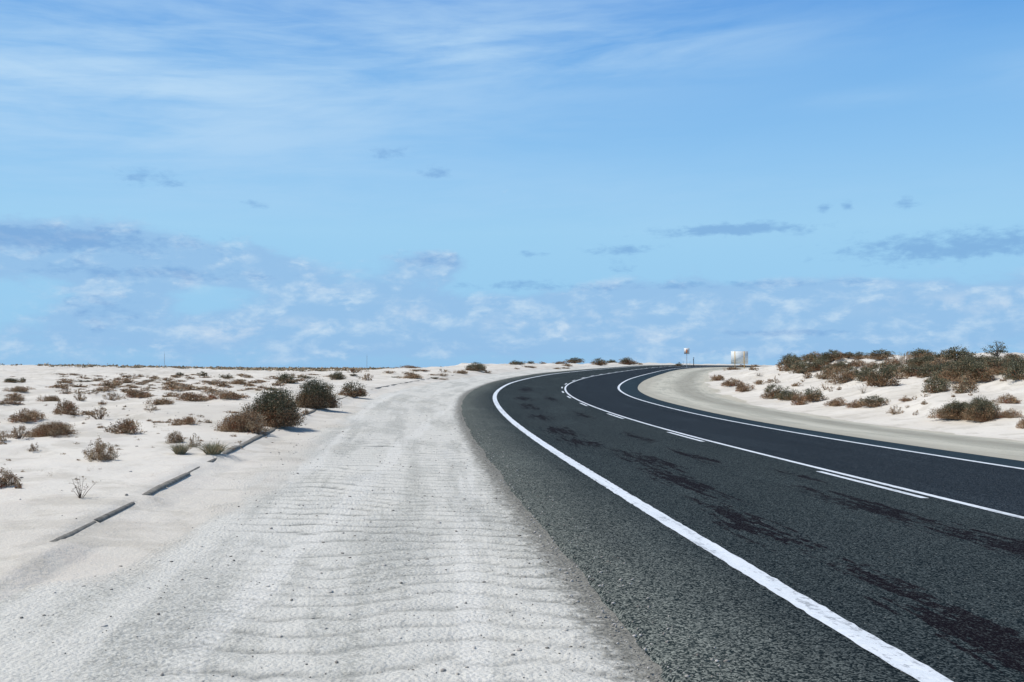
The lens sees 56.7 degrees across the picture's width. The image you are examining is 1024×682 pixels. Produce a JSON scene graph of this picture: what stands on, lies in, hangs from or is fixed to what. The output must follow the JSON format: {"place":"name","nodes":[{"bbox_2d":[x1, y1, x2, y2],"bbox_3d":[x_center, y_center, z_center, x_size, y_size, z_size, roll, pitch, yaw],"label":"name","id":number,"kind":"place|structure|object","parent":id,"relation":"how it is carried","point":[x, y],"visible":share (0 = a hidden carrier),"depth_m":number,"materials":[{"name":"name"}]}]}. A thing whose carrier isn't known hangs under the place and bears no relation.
{"place":"outdoors","nodes":[
{"label":"outdoors","id":0,"kind":"place"},
{"bbox_2d":[0,364,757,681],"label":"gravel verge","id":1,"kind":"structure","parent":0,"point":[231,631],"depth_m":5.52,"materials":[{"name":"beige gravel"}]},
{"bbox_2d":[397,373,422,378],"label":"creeping scrub","id":2,"kind":"object","parent":1,"relation":"on","point":[412,376],"visible":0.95,"depth_m":54.04,"materials":[{"name":"brown plant"}]},
{"bbox_2d":[0,352,1023,600],"bbox_3d":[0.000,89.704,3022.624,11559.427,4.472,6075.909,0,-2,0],"label":"sand","id":3,"kind":"structure","parent":0,"point":[40,516],"depth_m":13.80,"materials":[{"name":"beige sand"}]},
{"bbox_2d":[0,430,7,441],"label":"sparse bush","id":4,"kind":"object","parent":3,"relation":"on","point":[3,434],"visible":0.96,"depth_m":13.14,"materials":[{"name":"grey plant"}]},
{"bbox_2d":[0,467,22,488],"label":"dry shrub","id":5,"kind":"object","parent":3,"relation":"on","point":[8,477],"visible":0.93,"depth_m":8.77,"materials":[{"name":"brown plant"}]},
{"bbox_2d":[3,378,23,382],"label":"shrub","id":6,"kind":"object","parent":3,"relation":"on","point":[11,380],"visible":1,"depth_m":57.65,"materials":[{"name":"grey plant"}]},
{"bbox_2d":[3,394,25,400],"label":"creeping scrub","id":7,"kind":"object","parent":3,"relation":"on","point":[15,398],"visible":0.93,"depth_m":24.66,"materials":[{"name":"brown plant"}]},
{"bbox_2d":[2,386,28,391],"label":"creeping scrub","id":8,"kind":"object","parent":3,"relation":"on","point":[22,389],"visible":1,"depth_m":30.48,"materials":[{"name":"brown plant"}]},
{"bbox_2d":[8,424,30,438],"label":"sparse bush","id":9,"kind":"object","parent":3,"relation":"on","point":[23,434],"visible":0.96,"depth_m":13.46,"materials":[{"name":"brown plant"}]},
{"bbox_2d":[7,408,45,422],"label":"dry shrub","id":10,"kind":"object","parent":3,"relation":"on","point":[28,416],"visible":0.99,"depth_m":17.30,"materials":[{"name":"brown plant"}]},
{"bbox_2d":[36,394,60,401],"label":"creeping scrub","id":11,"kind":"object","parent":3,"relation":"on","point":[50,398],"visible":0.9,"depth_m":23.52,"materials":[{"name":"brown plant"}]},
{"bbox_2d":[24,420,80,437],"bbox_3d":[-6.822,1.316,14.141,1.058,0.292,0.704,-1,-2,29],"label":"dry shrub","id":12,"kind":"object","parent":3,"relation":"on","point":[55,428],"visible":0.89,"depth_m":14.00,"materials":[{"name":"brown plant"}]},
{"bbox_2d":[51,399,81,414],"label":"dry shrub","id":13,"kind":"object","parent":3,"relation":"on","point":[67,407],"visible":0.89,"depth_m":18.54,"materials":[{"name":"brown plant"}]},
{"bbox_2d":[73,390,86,400],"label":"sparse bush","id":14,"kind":"object","parent":3,"relation":"on","point":[80,398],"visible":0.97,"depth_m":24.30,"materials":[{"name":"brown plant"}]},
{"bbox_2d":[71,476,96,497],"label":"dry weed","id":15,"kind":"object","parent":3,"relation":"on","point":[79,494],"visible":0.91,"depth_m":8.20,"materials":[{"name":"brown plant"}]},
{"bbox_2d":[85,406,108,419],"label":"sparse bush","id":16,"kind":"object","parent":3,"relation":"on","point":[101,415],"visible":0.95,"depth_m":17.15,"materials":[{"name":"brown plant"}]},
{"bbox_2d":[82,433,119,461],"bbox_3d":[-4.769,1.244,10.988,0.453,0.348,0.492,0,-2,6],"label":"sparse bush","id":17,"kind":"object","parent":3,"relation":"on","point":[99,450],"visible":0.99,"depth_m":10.93,"materials":[{"name":"brown plant"}]},
{"bbox_2d":[102,392,125,400],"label":"sparse bush","id":18,"kind":"object","parent":3,"relation":"on","point":[112,397],"visible":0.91,"depth_m":23.82,"materials":[{"name":"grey plant"}]},
{"bbox_2d":[103,418,146,434],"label":"dry shrub","id":19,"kind":"object","parent":3,"relation":"on","point":[127,427],"visible":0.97,"depth_m":14.64,"materials":[{"name":"brown plant"}]},
{"bbox_2d":[121,389,150,397],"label":"dry shrub","id":20,"kind":"object","parent":3,"relation":"on","point":[138,394],"visible":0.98,"depth_m":26.32,"materials":[{"name":"brown plant"}]},
{"bbox_2d":[0,394,279,518],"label":"sand grit","id":21,"kind":"object","parent":3,"relation":"on","point":[100,480],"visible":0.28,"depth_m":12.78,"materials":[{"name":"stone"}]},
{"bbox_2d":[146,397,174,404],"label":"creeping scrub","id":22,"kind":"object","parent":3,"relation":"on","point":[162,401],"visible":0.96,"depth_m":21.56,"materials":[{"name":"brown plant"}]},
{"bbox_2d":[162,382,181,389],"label":"scrub clump","id":23,"kind":"object","parent":3,"relation":"on","point":[171,385],"visible":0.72,"depth_m":34.90,"materials":[{"name":"brown plant"}]},
{"bbox_2d":[164,430,183,443],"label":"shrub","id":24,"kind":"object","parent":3,"relation":"on","point":[178,439],"visible":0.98,"depth_m":13.37,"materials":[{"name":"brown plant"}]},
{"bbox_2d":[169,442,195,454],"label":"grass tuft","id":25,"kind":"object","parent":3,"relation":"on","point":[179,449],"visible":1,"depth_m":11.82,"materials":[{"name":"green plant"}]},
{"bbox_2d":[176,416,200,424],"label":"dry shrub","id":26,"kind":"object","parent":3,"relation":"on","point":[188,420],"visible":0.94,"depth_m":16.37,"materials":[{"name":"brown plant"}]},
{"bbox_2d":[179,385,204,390],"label":"scrub clump","id":27,"kind":"object","parent":3,"relation":"on","point":[188,388],"visible":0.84,"depth_m":30.63,"materials":[{"name":"brown plant"}]},
{"bbox_2d":[169,392,215,401],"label":"dry shrub","id":28,"kind":"object","parent":3,"relation":"on","point":[187,396],"visible":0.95,"depth_m":24.02,"materials":[{"name":"brown plant"}]},
{"bbox_2d":[187,433,200,446],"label":"sparse bush","id":29,"kind":"object","parent":3,"relation":"on","point":[193,442],"visible":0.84,"depth_m":12.81,"materials":[{"name":"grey plant"}]},
{"bbox_2d":[194,441,232,454],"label":"grass tuft","id":30,"kind":"object","parent":3,"relation":"on","point":[211,449],"visible":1,"depth_m":11.91,"materials":[{"name":"green plant"}]},
{"bbox_2d":[0,363,441,371],"bbox_3d":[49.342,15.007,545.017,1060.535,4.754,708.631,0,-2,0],"label":"scrub","id":31,"kind":"object","parent":3,"relation":"on","point":[302,369],"visible":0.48,"depth_m":445.61,"materials":[{"name":"brown plant"}]},
{"bbox_2d":[198,389,249,398],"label":"dry shrub","id":32,"kind":"object","parent":3,"relation":"on","point":[229,395],"visible":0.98,"depth_m":24.22,"materials":[{"name":"brown plant"}]},
{"bbox_2d":[227,379,245,383],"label":"creeping scrub","id":33,"kind":"object","parent":3,"relation":"on","point":[240,381],"visible":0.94,"depth_m":37.68,"materials":[{"name":"brown plant"}]},
{"bbox_2d":[213,408,272,432],"bbox_3d":[-4.387,1.315,15.559,1.072,0.434,0.767,-1,-2,17],"label":"dry shrub","id":34,"kind":"object","parent":3,"relation":"on","point":[240,422],"visible":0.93,"depth_m":15.42,"materials":[{"name":"brown plant"}]},
{"bbox_2d":[49,375,453,541],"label":"kerb","id":35,"kind":"structure","parent":3,"relation":"on","point":[150,492],"depth_m":9.23,"materials":[{"name":"concrete"}]},
{"bbox_2d":[250,423,268,433],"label":"sparse bush","id":36,"kind":"object","parent":3,"relation":"on","point":[258,425],"visible":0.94,"depth_m":15.21,"materials":[{"name":"brown plant"}]},
{"bbox_2d":[239,383,305,427],"bbox_3d":[-4.341,1.170,17.080,1.306,0.848,1.285,0,-2,-12],"label":"shrub","id":37,"kind":"object","parent":3,"relation":"on","point":[275,408],"visible":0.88,"depth_m":16.89,"materials":[{"name":"green plant"}]},
{"bbox_2d":[275,372,299,383],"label":"shrub","id":38,"kind":"object","parent":3,"relation":"on","point":[284,377],"visible":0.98,"depth_m":38.65,"materials":[{"name":"green plant"}]},
{"bbox_2d":[292,376,342,408],"bbox_3d":[-4.688,1.243,22.618,1.151,0.841,1.183,-1,-2,20],"label":"shrub","id":39,"kind":"object","parent":3,"relation":"on","point":[312,395],"visible":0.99,"depth_m":22.49,"materials":[{"name":"green plant"}]},
{"bbox_2d":[329,371,345,379],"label":"shrub","id":40,"kind":"object","parent":3,"relation":"on","point":[338,377],"visible":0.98,"depth_m":47.22,"materials":[{"name":"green plant"}]},
{"bbox_2d":[337,381,367,396],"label":"shrub","id":41,"kind":"object","parent":3,"relation":"on","point":[359,391],"visible":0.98,"depth_m":29.21,"materials":[{"name":"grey plant"}]},
{"bbox_2d":[462,362,486,370],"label":"shrub","id":42,"kind":"object","parent":3,"relation":"on","point":[475,366],"visible":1,"depth_m":79.11,"materials":[{"name":"green plant"}]},
{"bbox_2d":[563,357,583,362],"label":"shrub","id":43,"kind":"object","parent":3,"relation":"on","point":[576,360],"visible":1,"depth_m":165.12,"materials":[{"name":"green plant"}]},
{"bbox_2d":[590,358,607,364],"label":"shrub","id":44,"kind":"object","parent":3,"relation":"on","point":[600,361],"visible":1,"depth_m":162.28,"materials":[{"name":"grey plant"}]},
{"bbox_2d":[618,357,637,364],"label":"shrub","id":45,"kind":"object","parent":3,"relation":"on","point":[625,361],"visible":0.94,"depth_m":182.91,"materials":[{"name":"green plant"}]},
{"bbox_2d":[710,375,724,380],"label":"dry shrub","id":46,"kind":"object","parent":3,"relation":"on","point":[717,378],"visible":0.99,"depth_m":101.05,"materials":[{"name":"brown plant"}]},
{"bbox_2d":[721,377,744,385],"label":"dry shrub","id":47,"kind":"object","parent":3,"relation":"on","point":[731,382],"visible":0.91,"depth_m":80.03,"materials":[{"name":"brown plant"}]},
{"bbox_2d":[731,351,747,368],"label":"back of sign board","id":48,"kind":"object","parent":3,"relation":"on","point":[739,357],"visible":0.88,"depth_m":190.02,"materials":[{"name":"metal"}]},
{"bbox_2d":[735,382,754,391],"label":"dry shrub","id":49,"kind":"object","parent":3,"relation":"on","point":[742,388],"visible":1,"depth_m":68.91,"materials":[{"name":"brown plant"}]},
{"bbox_2d":[760,383,784,398],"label":"shrub","id":50,"kind":"object","parent":3,"relation":"on","point":[771,392],"visible":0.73,"depth_m":59.54,"materials":[{"name":"plant"}]},
{"bbox_2d":[775,353,799,370],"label":"shrub","id":51,"kind":"object","parent":3,"relation":"on","point":[789,361],"visible":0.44,"depth_m":90.02,"materials":[{"name":"plant"}]},
{"bbox_2d":[773,386,802,399],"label":"shrub","id":52,"kind":"object","parent":3,"relation":"on","point":[787,394],"visible":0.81,"depth_m":55.97,"materials":[{"name":"plant"}]},
{"bbox_2d":[789,392,808,404],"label":"dry shrub","id":53,"kind":"object","parent":3,"relation":"on","point":[796,399],"visible":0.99,"depth_m":50.17,"materials":[{"name":"brown plant"}]},
{"bbox_2d":[786,359,815,373],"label":"shrub","id":54,"kind":"object","parent":3,"relation":"on","point":[798,369],"visible":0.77,"depth_m":75.75,"materials":[{"name":"plant"}]},
{"bbox_2d":[800,353,815,361],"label":"shrub","id":55,"kind":"object","parent":3,"relation":"on","point":[805,358],"visible":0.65,"depth_m":97.73,"materials":[{"name":"green plant"}]},
{"bbox_2d":[802,387,827,401],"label":"shrub","id":56,"kind":"object","parent":3,"relation":"on","point":[811,396],"visible":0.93,"depth_m":51.15,"materials":[{"name":"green plant"}]},
{"bbox_2d":[804,360,827,370],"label":"shrub","id":57,"kind":"object","parent":3,"relation":"on","point":[818,365],"visible":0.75,"depth_m":74.99,"materials":[{"name":"brown plant"}]},
{"bbox_2d":[816,367,832,378],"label":"shrub","id":58,"kind":"object","parent":3,"relation":"on","point":[822,375],"visible":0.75,"depth_m":66.49,"materials":[{"name":"brown plant"}]},
{"bbox_2d":[820,349,845,360],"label":"shrub","id":59,"kind":"object","parent":3,"relation":"on","point":[836,356],"visible":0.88,"depth_m":81.59,"materials":[{"name":"green plant"}]},
{"bbox_2d":[823,397,849,405],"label":"dry shrub","id":60,"kind":"object","parent":3,"relation":"on","point":[835,402],"visible":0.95,"depth_m":46.49,"materials":[{"name":"brown plant"}]},
{"bbox_2d":[825,367,852,382],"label":"shrub","id":61,"kind":"object","parent":3,"relation":"on","point":[845,377],"visible":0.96,"depth_m":62.43,"materials":[{"name":"brown plant"}]},
{"bbox_2d":[829,359,853,370],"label":"shrub","id":62,"kind":"object","parent":3,"relation":"on","point":[840,364],"visible":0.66,"depth_m":68.84,"materials":[{"name":"brown plant"}]},
{"bbox_2d":[847,365,860,377],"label":"shrub","id":63,"kind":"object","parent":3,"relation":"on","point":[852,373],"visible":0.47,"depth_m":65.75,"materials":[{"name":"brown plant"}]},
{"bbox_2d":[846,399,863,407],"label":"dry shrub","id":64,"kind":"object","parent":3,"relation":"on","point":[851,405],"visible":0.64,"depth_m":43.66,"materials":[{"name":"brown plant"}]},
{"bbox_2d":[846,358,866,366],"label":"dry shrub","id":65,"kind":"object","parent":3,"relation":"on","point":[857,364],"visible":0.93,"depth_m":68.89,"materials":[{"name":"brown plant"}]},
{"bbox_2d":[850,352,865,358],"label":"shrub","id":66,"kind":"object","parent":3,"relation":"on","point":[859,355],"visible":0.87,"depth_m":81.13,"materials":[{"name":"brown plant"}]},
{"bbox_2d":[851,364,877,380],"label":"shrub","id":67,"kind":"object","parent":3,"relation":"on","point":[863,373],"visible":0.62,"depth_m":60.13,"materials":[{"name":"brown plant"}]},
{"bbox_2d":[861,362,877,368],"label":"dry shrub","id":68,"kind":"object","parent":3,"relation":"on","point":[869,364],"visible":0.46,"depth_m":66.19,"materials":[{"name":"brown plant"}]},
{"bbox_2d":[856,394,887,406],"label":"shrub","id":69,"kind":"object","parent":3,"relation":"on","point":[879,402],"visible":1,"depth_m":42.47,"materials":[{"name":"brown plant"}]},
{"bbox_2d":[860,348,896,359],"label":"shrub","id":70,"kind":"object","parent":3,"relation":"on","point":[882,355],"visible":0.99,"depth_m":71.11,"materials":[{"name":"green plant"}]},
{"bbox_2d":[863,361,900,386],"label":"shrub","id":71,"kind":"object","parent":3,"relation":"on","point":[882,379],"visible":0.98,"depth_m":53.20,"materials":[{"name":"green plant"}]},
{"bbox_2d":[878,363,898,376],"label":"shrub","id":72,"kind":"object","parent":3,"relation":"on","point":[895,368],"visible":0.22,"depth_m":59.20,"materials":[{"name":"brown plant"}]},
{"bbox_2d":[880,357,902,366],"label":"dry shrub","id":73,"kind":"object","parent":3,"relation":"on","point":[895,362],"visible":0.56,"depth_m":63.97,"materials":[{"name":"brown plant"}]},
{"bbox_2d":[886,405,903,413],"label":"sparse bush","id":74,"kind":"object","parent":3,"relation":"on","point":[891,410],"visible":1,"depth_m":38.37,"materials":[{"name":"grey plant"}]},
{"bbox_2d":[894,369,908,379],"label":"sparse bush","id":75,"kind":"object","parent":3,"relation":"on","point":[902,375],"visible":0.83,"depth_m":55.29,"materials":[{"name":"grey plant"}]},
{"bbox_2d":[898,351,911,363],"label":"sparse bush","id":76,"kind":"object","parent":3,"relation":"on","point":[906,357],"visible":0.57,"depth_m":63.13,"materials":[{"name":"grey plant"}]},
{"bbox_2d":[896,362,921,376],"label":"shrub","id":77,"kind":"object","parent":3,"relation":"on","point":[909,371],"visible":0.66,"depth_m":56.38,"materials":[{"name":"brown plant"}]},
{"bbox_2d":[900,357,922,366],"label":"shrub","id":78,"kind":"object","parent":3,"relation":"on","point":[915,361],"visible":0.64,"depth_m":59.82,"materials":[{"name":"brown plant"}]},
{"bbox_2d":[906,348,937,357],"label":"shrub","id":79,"kind":"object","parent":3,"relation":"on","point":[927,353],"visible":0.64,"depth_m":67.27,"materials":[{"name":"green plant"}]},
{"bbox_2d":[914,370,929,377],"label":"shrub","id":80,"kind":"object","parent":3,"relation":"on","point":[924,372],"visible":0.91,"depth_m":54.59,"materials":[{"name":"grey plant"}]},
{"bbox_2d":[914,361,942,376],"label":"shrub","id":81,"kind":"object","parent":3,"relation":"on","point":[928,367],"visible":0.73,"depth_m":54.70,"materials":[{"name":"brown plant"}]},
{"bbox_2d":[921,372,951,392],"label":"shrub","id":82,"kind":"object","parent":3,"relation":"on","point":[932,386],"visible":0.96,"depth_m":43.50,"materials":[{"name":"green plant"}]},
{"bbox_2d":[922,356,951,367],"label":"dry shrub","id":83,"kind":"object","parent":3,"relation":"on","point":[940,361],"visible":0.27,"depth_m":56.45,"materials":[{"name":"brown plant"}]},
{"bbox_2d":[928,364,953,380],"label":"shrub","id":84,"kind":"object","parent":3,"relation":"on","point":[941,367],"visible":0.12,"depth_m":47.24,"materials":[{"name":"brown plant"}]},
{"bbox_2d":[926,398,977,418],"bbox_3d":[16.145,2.483,34.389,1.571,0.804,1.775,1,-2,-20],"label":"shrub","id":85,"kind":"object","parent":3,"relation":"on","point":[950,410],"visible":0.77,"depth_m":34.38,"materials":[{"name":"brown plant"}]},
{"bbox_2d":[935,346,979,360],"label":"shrub","id":86,"kind":"object","parent":3,"relation":"on","point":[951,354],"visible":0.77,"depth_m":58.58,"materials":[{"name":"green plant"}]},
{"bbox_2d":[950,373,979,393],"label":"shrub","id":87,"kind":"object","parent":3,"relation":"on","point":[961,389],"visible":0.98,"depth_m":40.20,"materials":[{"name":"brown plant"}]},
{"bbox_2d":[934,355,999,381],"bbox_3d":[21.722,1.342,45.665,2.543,1.401,3.543,0,-2,-5],"label":"shrub","id":88,"kind":"object","parent":3,"relation":"on","point":[977,371],"visible":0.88,"depth_m":45.11,"materials":[{"name":"brown plant"}]},
{"bbox_2d":[959,352,989,363],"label":"shrub","id":89,"kind":"object","parent":3,"relation":"on","point":[980,360],"visible":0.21,"depth_m":54.08,"materials":[{"name":"brown plant"}]},
{"bbox_2d":[959,395,1002,421],"bbox_3d":[16.468,2.365,33.324,1.538,1.015,1.552,1,-2,-39],"label":"shrub","id":90,"kind":"object","parent":3,"relation":"on","point":[984,411],"visible":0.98,"depth_m":33.04,"materials":[{"name":"green plant"}]},
{"bbox_2d":[982,341,1007,358],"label":"bush","id":91,"kind":"object","parent":3,"relation":"on","point":[1002,351],"visible":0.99,"depth_m":53.45,"materials":[{"name":"green plant"}]},
{"bbox_2d":[984,355,1006,368],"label":"shrub","id":92,"kind":"object","parent":3,"relation":"on","point":[991,362],"visible":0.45,"depth_m":46.36,"materials":[{"name":"green plant"}]},
{"bbox_2d":[994,360,1015,372],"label":"shrub","id":93,"kind":"object","parent":3,"relation":"on","point":[1002,367],"visible":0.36,"depth_m":45.44,"materials":[{"name":"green plant"}]},
{"bbox_2d":[991,393,1021,403],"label":"dry shrub","id":94,"kind":"object","parent":3,"relation":"on","point":[1013,400],"visible":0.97,"depth_m":35.35,"materials":[{"name":"brown plant"}]},
{"bbox_2d":[996,408,1023,417],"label":"dry shrub","id":95,"kind":"object","parent":3,"relation":"on","point":[1005,414],"visible":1,"depth_m":32.64,"materials":[{"name":"brown plant"}]},
{"bbox_2d":[999,355,1023,379],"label":"shrub","id":96,"kind":"object","parent":3,"relation":"on","point":[1016,371],"visible":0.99,"depth_m":41.99,"materials":[{"name":"green plant"}]},
{"bbox_2d":[1000,354,1023,364],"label":"shrub","id":97,"kind":"object","parent":3,"relation":"on","point":[1011,357],"visible":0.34,"depth_m":48.58,"materials":[{"name":"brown plant"}]},
{"bbox_2d":[1016,417,1023,428],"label":"dry shrub","id":98,"kind":"object","parent":3,"relation":"on","point":[1020,424],"visible":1,"depth_m":30.08,"materials":[{"name":"brown plant"}]},
{"bbox_2d":[0,0,1023,367],"label":"sky","id":99,"kind":"structure","parent":0,"point":[205,183],"materials":[{"name":"blue"}]},
{"bbox_2d":[461,365,1023,681],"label":"road","id":100,"kind":"structure","parent":0,"point":[756,551],"depth_m":7.80,"materials":[{"name":"black asphalt"}]},
{"bbox_2d":[461,410,749,681],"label":"edge gravel","id":101,"kind":"structure","parent":100,"relation":"on","point":[640,635],"depth_m":5.86,"materials":[{"name":"grey gravel"}]},
{"bbox_2d":[638,367,1023,460],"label":"gravel shoulder","id":102,"kind":"object","parent":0,"point":[689,388],"visible":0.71,"depth_m":34.74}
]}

